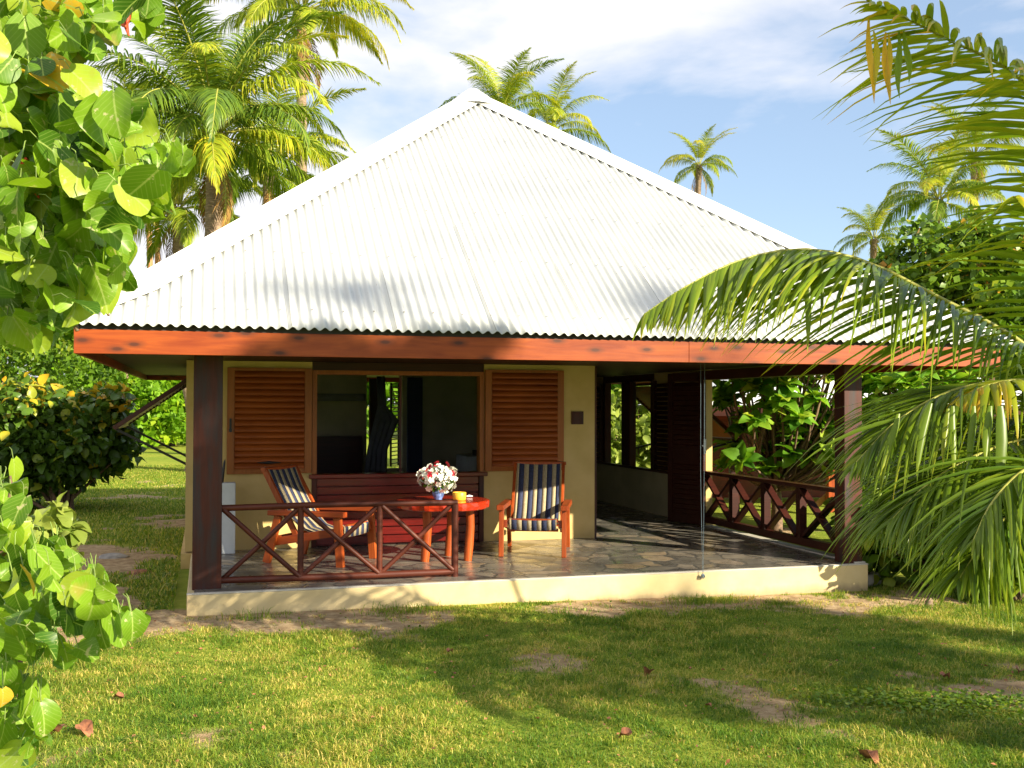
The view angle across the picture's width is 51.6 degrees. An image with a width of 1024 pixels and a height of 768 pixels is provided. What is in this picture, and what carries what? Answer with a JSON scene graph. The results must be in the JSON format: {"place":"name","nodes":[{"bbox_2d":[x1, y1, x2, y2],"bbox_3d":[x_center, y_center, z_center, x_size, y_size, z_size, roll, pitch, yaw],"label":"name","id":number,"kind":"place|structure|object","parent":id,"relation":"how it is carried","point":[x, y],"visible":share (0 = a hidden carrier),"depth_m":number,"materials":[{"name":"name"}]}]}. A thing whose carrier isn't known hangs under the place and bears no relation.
{"place":"outdoors","nodes":[
{"label":"outdoors","id":0,"kind":"place"},
{"bbox_2d":[222,482,235,553],"bbox_3d":[-2.856,1.343,10.653,0.145,0.710,0.140,0,-1,-16],"label":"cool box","id":1,"kind":"object","parent":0,"point":[228,524],"visible":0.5,"depth_m":10.59,"materials":[{"name":"white plastic"}]},
{"bbox_2d":[222,460,225,482],"bbox_3d":[-2.898,0.873,10.619,0.054,0.233,0.036,0,-1,-16],"label":"umbrella","id":2,"kind":"object","parent":1,"relation":"on","point":[223,468],"visible":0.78,"depth_m":10.61,"materials":[{"name":"fabric"}]},
{"bbox_2d":[0,406,1023,767],"bbox_3d":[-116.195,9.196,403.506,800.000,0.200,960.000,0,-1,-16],"label":"ground","id":3,"kind":"structure","parent":0,"point":[327,618],"depth_m":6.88,"materials":[{"name":"green plant"}]},
{"bbox_2d":[51,724,65,734],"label":"dead leaf","id":4,"kind":"object","parent":3,"relation":"on","point":[58,727],"visible":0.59,"depth_m":5.29,"materials":[{"name":"brown plant"}]},
{"bbox_2d":[27,491,91,571],"bbox_3d":[-3.783,1.379,8.624,0.676,1.008,0.742,0,-1,-16],"label":"lime shrub","id":5,"kind":"object","parent":3,"relation":"on","point":[63,518],"visible":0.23,"depth_m":8.58,"materials":[{"name":"green plant"}]},
{"bbox_2d":[0,330,137,420],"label":"bush","id":6,"kind":"object","parent":3,"relation":"on","point":[59,352],"visible":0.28,"depth_m":23.83,"materials":[{"name":"green plant"}]},
{"bbox_2d":[0,371,147,511],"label":"croton shrub","id":7,"kind":"object","parent":3,"relation":"on","point":[54,438],"visible":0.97,"depth_m":16.21,"materials":[{"name":"green plant"}]},
{"bbox_2d":[0,447,150,767],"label":"broadleaf shrub","id":8,"kind":"object","parent":3,"relation":"on","point":[45,593],"visible":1,"depth_m":2.31,"materials":[{"name":"green plant"}]},
{"bbox_2d":[75,719,92,736],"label":"dead leaf","id":9,"kind":"object","parent":3,"relation":"on","point":[84,726],"visible":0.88,"depth_m":5.33,"materials":[{"name":"brown plant"}]},
{"bbox_2d":[0,0,195,357],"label":"broadleaf tree","id":10,"kind":"object","parent":3,"relation":"on","point":[85,185],"visible":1,"depth_m":2.26,"materials":[{"name":"green plant"}]},
{"bbox_2d":[42,344,185,447],"bbox_3d":[-14.816,0.277,40.035,5.891,4.878,3.934,0,-1,-16],"label":"edge bush","id":11,"kind":"object","parent":3,"relation":"on","point":[169,412],"visible":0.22,"depth_m":39.70,"materials":[{"name":"green plant"}]},
{"bbox_2d":[99,553,129,558],"bbox_3d":[-4.300,1.850,11.420,0.348,0.060,0.260,0,-1,-16],"label":"stone","id":12,"kind":"object","parent":3,"relation":"on","point":[111,555],"visible":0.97,"depth_m":11.36,"materials":[{"name":"grey stone"}]},
{"bbox_2d":[113,691,123,698],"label":"dead leaf","id":13,"kind":"object","parent":3,"relation":"on","point":[120,695],"visible":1,"depth_m":5.91,"materials":[{"name":"brown plant"}]},
{"bbox_2d":[125,569,151,574],"bbox_3d":[-3.648,1.835,10.357,0.281,0.050,0.214,0,-1,-16],"label":"stone","id":14,"kind":"object","parent":3,"relation":"on","point":[136,571],"visible":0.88,"depth_m":10.30,"materials":[{"name":"stone"}]},
{"bbox_2d":[111,368,185,446],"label":"edge bush","id":15,"kind":"object","parent":3,"relation":"on","point":[183,437],"visible":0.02,"depth_m":42.34,"materials":[{"name":"green plant"}]},
{"bbox_2d":[103,52,195,387],"bbox_3d":[-14.978,-4.643,40.125,7.608,14.514,6.951,0,-1,-16],"label":"coconut palm","id":16,"kind":"object","parent":3,"relation":"on","point":[119,79],"visible":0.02,"depth_m":38.70,"materials":[{"name":"green plant"}]},
{"bbox_2d":[146,223,154,436],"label":"bare trunk","id":17,"kind":"object","parent":3,"relation":"on","point":[151,261],"visible":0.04,"depth_m":45.99,"materials":[{"name":"brown wood"}]},
{"bbox_2d":[133,98,262,407],"bbox_3d":[-11.486,-3.560,36.124,7.070,12.284,7.562,0,-1,-16],"label":"coconut palm","id":18,"kind":"object","parent":3,"relation":"on","point":[180,233],"visible":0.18,"depth_m":35.94,"materials":[{"name":"green plant"}]},
{"bbox_2d":[85,0,382,470],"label":"coconut palm","id":19,"kind":"object","parent":3,"relation":"on","point":[214,95],"visible":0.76,"depth_m":26.32,"materials":[{"name":"green plant"}]},
{"bbox_2d":[216,605,286,621],"bbox_3d":[-2.040,1.783,8.293,0.542,0.113,0.375,0,-1,-16],"label":"grass tuft","id":20,"kind":"object","parent":3,"relation":"on","point":[249,615],"visible":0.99,"depth_m":8.28,"materials":[{"name":"green plant"}]},
{"bbox_2d":[172,58,366,207],"bbox_3d":[-7.620,-3.801,33.708,5.878,12.612,6.720,0,-1,26],"label":"coconut palm","id":21,"kind":"object","parent":3,"relation":"on","point":[267,197],"visible":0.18,"depth_m":34.13,"materials":[{"name":"green plant"}]},
{"bbox_2d":[201,0,413,181],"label":"coconut palm","id":22,"kind":"object","parent":3,"relation":"on","point":[256,11],"visible":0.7,"depth_m":40.08,"materials":[{"name":"green plant"}]},
{"bbox_2d":[353,599,450,617],"bbox_3d":[-0.920,1.805,8.593,0.900,0.115,0.452,0,-1,-16],"label":"grass tuft","id":23,"kind":"object","parent":3,"relation":"on","point":[408,610],"visible":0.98,"depth_m":8.58,"materials":[{"name":"green plant"}]},
{"bbox_2d":[438,47,563,120],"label":"coconut palm","id":24,"kind":"object","parent":3,"relation":"on","point":[511,88],"visible":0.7,"depth_m":49.78,"materials":[{"name":"green plant"}]},
{"bbox_2d":[0,328,1023,438],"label":"woodland","id":25,"kind":"object","parent":3,"relation":"on","point":[71,334],"depth_m":52.99,"materials":[{"name":"green plant"}]},
{"bbox_2d":[50,591,1023,767],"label":"leaf litter","id":26,"kind":"object","parent":3,"relation":"on","point":[690,667],"visible":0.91,"depth_m":6.74,"materials":[{"name":"brown plant"}]},
{"bbox_2d":[73,89,1012,615],"bbox_3d":[-0.580,-0.674,13.458,8.406,6.005,9.507,0,-1,-16],"label":"bungalow","id":27,"kind":"object","parent":3,"relation":"on","point":[483,279],"visible":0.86,"depth_m":10.32,"materials":[{"name":"paint"}]},
{"bbox_2d":[261,464,376,567],"bbox_3d":[-1.852,1.248,10.175,0.942,0.906,0.705,0,-1,21],"label":"armchair","id":28,"kind":"object","parent":27,"relation":"on","point":[287,484],"visible":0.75,"depth_m":10.12,"materials":[{"name":"brown wood"}]},
{"bbox_2d":[317,376,398,472],"bbox_3d":[-2.450,0.661,14.105,1.994,1.551,0.220,1,-1,-24],"label":"curtain","id":29,"kind":"object","parent":27,"relation":"hanging from","point":[386,420],"visible":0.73,"depth_m":14.45,"materials":[{"name":"black fabric"}]},
{"bbox_2d":[312,370,483,473],"bbox_3d":[-1.215,0.408,11.404,1.855,1.089,0.140,0,-1,-16],"label":"window frame","id":30,"kind":"structure","parent":27,"relation":"in","point":[441,414],"depth_m":11.53,"materials":[{"name":"brown wood"}]},
{"bbox_2d":[396,496,489,561],"bbox_3d":[-0.668,1.409,10.259,0.908,0.584,0.918,0,-1,-16],"label":"table","id":31,"kind":"object","parent":27,"relation":"on","point":[469,505],"visible":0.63,"depth_m":10.14,"materials":[{"name":"red wood"}]},
{"bbox_2d":[432,485,444,499],"bbox_3d":[-0.707,1.045,10.164,0.120,0.140,0.120,0,-1,-16],"label":"vase","id":32,"kind":"object","parent":31,"relation":"on","point":[438,495],"visible":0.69,"depth_m":10.12,"materials":[{"name":"blue ceramic"}]},
{"bbox_2d":[416,461,457,493],"bbox_3d":[-0.716,0.903,10.160,0.388,0.333,0.324,0,-1,-16],"label":"bouquet","id":33,"kind":"object","parent":32,"relation":"in","point":[438,472],"visible":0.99,"depth_m":10.08,"materials":[{"name":"white plant"}]},
{"bbox_2d":[452,492,465,500],"bbox_3d":[-0.506,1.076,10.169,0.132,0.079,0.132,0,-1,-16],"label":"bowl","id":34,"kind":"object","parent":31,"relation":"on","point":[459,496],"visible":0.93,"depth_m":10.12,"materials":[{"name":"yellow ceramic"}]},
{"bbox_2d":[496,461,571,557],"bbox_3d":[0.246,1.267,10.858,0.705,0.906,0.942,0,-1,6],"label":"armchair","id":35,"kind":"object","parent":27,"relation":"on","point":[538,486],"visible":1,"depth_m":11.07,"materials":[{"name":"fabric"}]},
{"bbox_2d":[603,373,653,468],"bbox_3d":[1.737,0.548,15.608,0.100,1.353,1.947,0,-1,-16],"label":"window frame","id":36,"kind":"structure","parent":27,"relation":"in","point":[628,382],"depth_m":15.63,"materials":[{"name":"brown wood"}]},
{"bbox_2d":[668,372,705,524],"bbox_3d":[2.215,0.806,13.331,0.104,1.893,0.668,1,-1,-32],"label":"door","id":37,"kind":"structure","parent":27,"relation":"in","point":[686,490],"depth_m":13.34,"materials":[{"name":"brown wood"}]},
{"bbox_2d":[700,376,704,578],"bbox_3d":[1.724,0.734,9.575,0.054,2.048,0.031,0,-1,-16],"label":"hanging cord","id":38,"kind":"object","parent":27,"relation":"hanging from","point":[702,576],"visible":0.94,"depth_m":9.57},
{"bbox_2d":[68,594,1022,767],"bbox_3d":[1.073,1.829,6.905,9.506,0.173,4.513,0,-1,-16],"label":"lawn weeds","id":39,"kind":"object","parent":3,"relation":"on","point":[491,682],"visible":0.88,"depth_m":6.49,"materials":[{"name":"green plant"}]},
{"bbox_2d":[496,60,611,153],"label":"coconut palm","id":40,"kind":"object","parent":3,"relation":"on","point":[549,117],"visible":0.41,"depth_m":53.46,"materials":[{"name":"green plant"}]},
{"bbox_2d":[611,384,620,440],"bbox_3d":[2.584,-0.083,26.986,4.831,4.724,3.646,0,-1,-16],"label":"garden tree","id":41,"kind":"object","parent":3,"relation":"on","point":[613,387],"depth_m":26.06,"materials":[{"name":"green plant"}]},
{"bbox_2d":[619,727,631,736],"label":"dead leaf","id":42,"kind":"object","parent":3,"relation":"on","point":[626,731],"visible":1,"depth_m":5.37,"materials":[{"name":"brown plant"}]},
{"bbox_2d":[611,386,650,467],"bbox_3d":[2.813,0.998,23.988,3.694,2.440,2.589,0,-1,-16],"label":"garden shrub","id":43,"kind":"object","parent":3,"relation":"on","point":[643,417],"visible":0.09,"depth_m":23.37,"materials":[{"name":"green plant"}]},
{"bbox_2d":[643,666,653,675],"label":"dead leaf","id":44,"kind":"object","parent":3,"relation":"on","point":[646,670],"visible":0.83,"depth_m":6.64,"materials":[{"name":"brown plant"}]},
{"bbox_2d":[664,593,724,607],"bbox_3d":[1.597,1.860,9.125,0.650,0.123,0.409,0,-1,0],"label":"grass tuft","id":45,"kind":"object","parent":3,"relation":"on","point":[691,601],"visible":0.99,"depth_m":9.16,"materials":[{"name":"green plant"}]},
{"bbox_2d":[658,125,737,196],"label":"coconut palm","id":46,"kind":"object","parent":3,"relation":"on","point":[697,169],"visible":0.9,"depth_m":71.83,"materials":[{"name":"green plant"}]},
{"bbox_2d":[712,372,884,531],"bbox_3d":[3.929,0.588,14.640,2.629,2.962,3.076,0,-1,14],"label":"plumeria tree","id":47,"kind":"object","parent":3,"relation":"on","point":[786,427],"visible":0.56,"depth_m":14.03,"materials":[{"name":"green plant"}]},
{"bbox_2d":[632,0,1023,635],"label":"young palm","id":48,"kind":"object","parent":3,"relation":"on","point":[975,550],"visible":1,"depth_m":5.33,"materials":[{"name":"green plant"}]},
{"bbox_2d":[639,375,1023,511],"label":"shrub","id":49,"kind":"object","parent":3,"relation":"on","point":[750,488],"visible":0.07,"depth_m":19.66,"materials":[{"name":"green plant"}]},
{"bbox_2d":[858,749,879,767],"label":"dead leaf","id":50,"kind":"object","parent":3,"relation":"on","point":[868,754],"visible":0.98,"depth_m":5.07,"materials":[{"name":"brown plant"}]},
{"bbox_2d":[833,186,912,267],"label":"coconut palm","id":51,"kind":"object","parent":3,"relation":"on","point":[865,235],"visible":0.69,"depth_m":61.86,"materials":[{"name":"green plant"}]},
{"bbox_2d":[748,681,1023,727],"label":"ground cover","id":52,"kind":"object","parent":3,"relation":"on","point":[962,698],"visible":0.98,"depth_m":6.10,"materials":[{"name":"green plant"}]},
{"bbox_2d":[829,470,943,586],"bbox_3d":[3.943,1.415,10.517,1.641,1.201,1.338,0,-1,-16],"label":"leafy shrub","id":53,"kind":"object","parent":3,"relation":"on","point":[885,568],"visible":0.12,"depth_m":10.19,"materials":[{"name":"green plant"}]},
{"bbox_2d":[821,395,1012,512],"bbox_3d":[4.983,1.066,12.286,2.832,2.064,1.761,0,-1,-16],"label":"leafy shrub","id":54,"kind":"object","parent":3,"relation":"on","point":[824,468],"depth_m":12.07,"materials":[{"name":"green plant"}]},
{"bbox_2d":[862,368,988,421],"bbox_3d":[5.586,0.703,14.393,1.722,2.732,2.400,0,-1,22],"label":"plumeria tree","id":55,"kind":"object","parent":3,"relation":"on","point":[879,384],"visible":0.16,"depth_m":13.72,"materials":[{"name":"green plant"}]},
{"bbox_2d":[925,598,932,607],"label":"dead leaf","id":56,"kind":"object","parent":3,"relation":"on","point":[930,601],"visible":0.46,"depth_m":9.24,"materials":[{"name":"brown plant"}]},
{"bbox_2d":[866,119,1019,235],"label":"coconut palm","id":57,"kind":"object","parent":3,"relation":"on","point":[939,179],"visible":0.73,"depth_m":43.74,"materials":[{"name":"green plant"}]},
{"bbox_2d":[940,671,949,677],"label":"dead leaf","id":58,"kind":"object","parent":3,"relation":"on","point":[942,673],"visible":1,"depth_m":6.72,"materials":[{"name":"brown plant"}]},
{"bbox_2d":[868,204,1023,418],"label":"dark tree","id":59,"kind":"object","parent":3,"relation":"on","point":[894,259],"visible":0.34,"depth_m":26.83,"materials":[{"name":"green plant"}]},
{"bbox_2d":[895,466,1023,600],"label":"leafy shrub","id":60,"kind":"object","parent":3,"relation":"on","point":[1017,597],"visible":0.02,"depth_m":9.55,"materials":[{"name":"green plant"}]},
{"bbox_2d":[914,97,1023,208],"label":"coconut palm","id":61,"kind":"object","parent":3,"relation":"on","point":[977,176],"visible":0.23,"depth_m":55.82,"materials":[{"name":"green plant"}]},
{"bbox_2d":[971,268,1023,421],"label":"green tree","id":62,"kind":"object","parent":3,"relation":"on","point":[1012,294],"visible":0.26,"depth_m":23.91,"materials":[{"name":"green plant"}]},
{"bbox_2d":[7,0,1023,402],"label":"sky","id":63,"kind":"structure","parent":0,"point":[686,68],"materials":[{"name":"blue"}]},
{"bbox_2d":[868,570,881,585],"bbox_3d":[3.354,1.931,10.526,0.700,0.125,0.453,0,-1,-16],"label":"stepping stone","id":64,"kind":"object","parent":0,"point":[871,574],"visible":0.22,"depth_m":10.38,"materials":[{"name":"grey stone"}]}
]}

